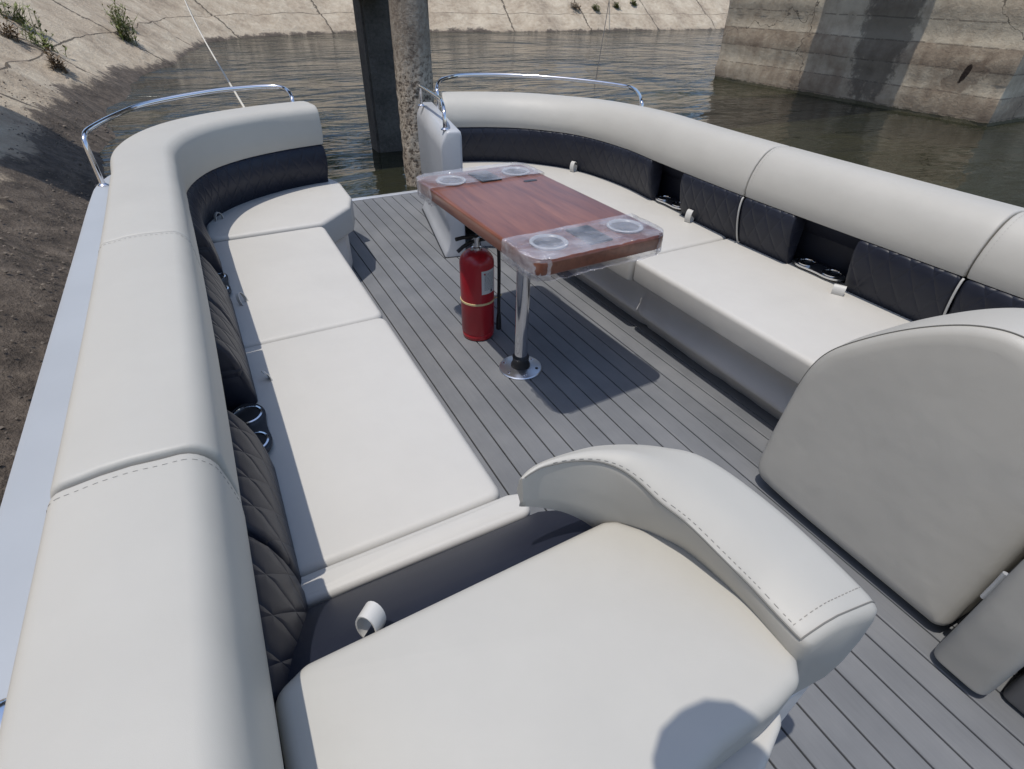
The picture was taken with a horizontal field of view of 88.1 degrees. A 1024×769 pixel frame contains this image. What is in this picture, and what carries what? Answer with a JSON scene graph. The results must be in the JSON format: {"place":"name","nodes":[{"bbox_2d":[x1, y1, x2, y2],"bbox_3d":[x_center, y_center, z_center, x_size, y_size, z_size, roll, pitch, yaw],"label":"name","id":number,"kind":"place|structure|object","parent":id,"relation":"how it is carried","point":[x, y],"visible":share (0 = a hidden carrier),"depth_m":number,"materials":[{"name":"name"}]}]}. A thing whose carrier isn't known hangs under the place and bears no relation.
{"place":"outdoors","nodes":[
{"label":"outdoors","id":0,"kind":"place"},
{"bbox_2d":[0,0,729,506],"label":"bank","id":1,"kind":"structure","parent":0,"point":[106,66],"depth_m":9.89,"materials":[{"name":"concrete"}]},
{"bbox_2d":[0,16,20,41],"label":"weed clump","id":2,"kind":"object","parent":1,"relation":"on","point":[9,32],"visible":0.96,"depth_m":9.67,"materials":[{"name":"plant"}]},
{"bbox_2d":[0,0,42,33],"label":"weed clump","id":3,"kind":"object","parent":1,"relation":"on","point":[18,17],"visible":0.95,"depth_m":11.01,"materials":[{"name":"green plant"}]},
{"bbox_2d":[14,21,67,56],"bbox_3d":[-9.195,-6.663,10.255,0.712,0.630,0.939,-2,37,-4],"label":"weed clump","id":4,"kind":"object","parent":1,"relation":"on","point":[43,41],"visible":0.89,"depth_m":10.23,"materials":[{"name":"green plant"}]},
{"bbox_2d":[42,46,68,73],"bbox_3d":[-8.244,-5.879,9.589,0.437,0.485,0.680,-17,41,-23],"label":"weed clump","id":5,"kind":"object","parent":1,"relation":"on","point":[55,65],"visible":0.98,"depth_m":9.55,"materials":[{"name":"plant"}]},
{"bbox_2d":[0,68,112,489],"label":"pebbles","id":6,"kind":"object","parent":1,"relation":"on","point":[40,305],"visible":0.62,"depth_m":5.36,"materials":[{"name":"gravel"}]},
{"bbox_2d":[102,0,136,29],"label":"weed clump","id":7,"kind":"object","parent":1,"relation":"on","point":[115,11],"visible":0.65,"depth_m":14.97,"materials":[{"name":"green plant"}]},
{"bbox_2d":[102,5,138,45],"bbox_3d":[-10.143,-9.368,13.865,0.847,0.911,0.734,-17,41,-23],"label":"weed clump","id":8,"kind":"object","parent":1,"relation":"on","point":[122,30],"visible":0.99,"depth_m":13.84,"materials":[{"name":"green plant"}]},
{"bbox_2d":[571,1,580,9],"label":"weed clump","id":9,"kind":"object","parent":1,"relation":"on","point":[574,5],"visible":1,"depth_m":29.71,"materials":[{"name":"plant"}]},
{"bbox_2d":[592,4,599,10],"bbox_3d":[4.788,-21.505,30.179,0.522,0.504,0.685,-36,50,-39],"label":"weed clump","id":10,"kind":"object","parent":1,"relation":"on","point":[595,7],"visible":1,"depth_m":30.11,"materials":[{"name":"green plant"}]},
{"bbox_2d":[613,2,620,8],"bbox_3d":[6.123,-22.158,30.919,0.599,0.518,0.452,-17,41,-23],"label":"weed clump","id":11,"kind":"object","parent":1,"relation":"on","point":[616,5],"visible":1,"depth_m":30.93,"materials":[{"name":"green plant"}]},
{"bbox_2d":[629,0,636,6],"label":"weed clump","id":12,"kind":"object","parent":1,"relation":"on","point":[633,2],"visible":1,"depth_m":31.39,"materials":[{"name":"green plant"}]},
{"bbox_2d":[99,29,1023,207],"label":"water","id":13,"kind":"structure","parent":0,"point":[671,71],"depth_m":11.44,"materials":[{"name":"grey liquid"}]},
{"bbox_2d":[0,73,1023,768],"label":"pontoon boat","id":14,"kind":"object","parent":13,"relation":"on","point":[890,691],"visible":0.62,"depth_m":2.18,"materials":[{"name":"grey"}]},
{"bbox_2d":[184,0,244,106],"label":"mooring rope","id":15,"kind":"object","parent":14,"relation":"attached to","point":[239,99],"visible":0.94,"depth_m":6.76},
{"bbox_2d":[0,101,529,768],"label":"bench seat","id":16,"kind":"object","parent":14,"relation":"on","point":[264,447],"visible":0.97,"depth_m":1.15,"materials":[{"name":"white leather"}]},
{"bbox_2d":[455,235,501,340],"bbox_3d":[-0.174,-0.475,2.590,0.178,0.540,0.188,29,45,32],"label":"fire extinguisher","id":17,"kind":"object","parent":14,"relation":"on","point":[476,268],"visible":0.99,"depth_m":2.54,"materials":[{"name":"red metal"}]},
{"bbox_2d":[418,165,662,379],"bbox_3d":[0.056,-0.481,2.442,0.632,0.735,1.126,-17,41,-23],"label":"table","id":18,"kind":"object","parent":14,"relation":"on","point":[528,221],"visible":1,"depth_m":2.13,"materials":[{"name":"brown wood"}]},
{"bbox_2d":[275,444,876,768],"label":"lounge seat","id":19,"kind":"object","parent":14,"relation":"on","point":[627,606],"visible":1,"depth_m":0.80,"materials":[{"name":"white leather"}]},
{"bbox_2d":[441,91,1023,559],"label":"bench seat","id":20,"kind":"object","parent":14,"relation":"on","point":[767,275],"visible":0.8,"depth_m":2.41,"materials":[{"name":"white leather"}]},
{"bbox_2d":[758,308,1023,713],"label":"helm seat","id":21,"kind":"object","parent":14,"relation":"on","point":[892,458],"visible":1,"depth_m":1.40,"materials":[{"name":"white leather"}]},
{"bbox_2d":[594,2,608,87],"bbox_3d":[3.791,-14.679,21.672,0.039,1.418,24.640,6,37,6],"label":"mooring line","id":22,"kind":"object","parent":13,"relation":"in","point":[601,44],"visible":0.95,"depth_m":18.96,"materials":[{"name":"grey fabric"}]},
{"label":"canal bed","id":23,"kind":"structure","parent":0,"visible":0},
{"bbox_2d":[352,0,402,152],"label":"square post","id":24,"kind":"object","parent":23,"relation":"on","point":[373,27],"visible":0.48,"depth_m":6.92,"materials":[{"name":"concrete"}]},
{"bbox_2d":[388,0,433,186],"bbox_3d":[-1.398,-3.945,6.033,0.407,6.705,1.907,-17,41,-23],"label":"round column","id":25,"kind":"structure","parent":23,"relation":"on","point":[410,29],"depth_m":5.51,"materials":[{"name":"concrete"}]},
{"bbox_2d":[714,0,1023,126],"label":"bridge pier","id":26,"kind":"structure","parent":23,"relation":"on","point":[961,61],"depth_m":10.69,"materials":[{"name":"concrete"}]}
]}

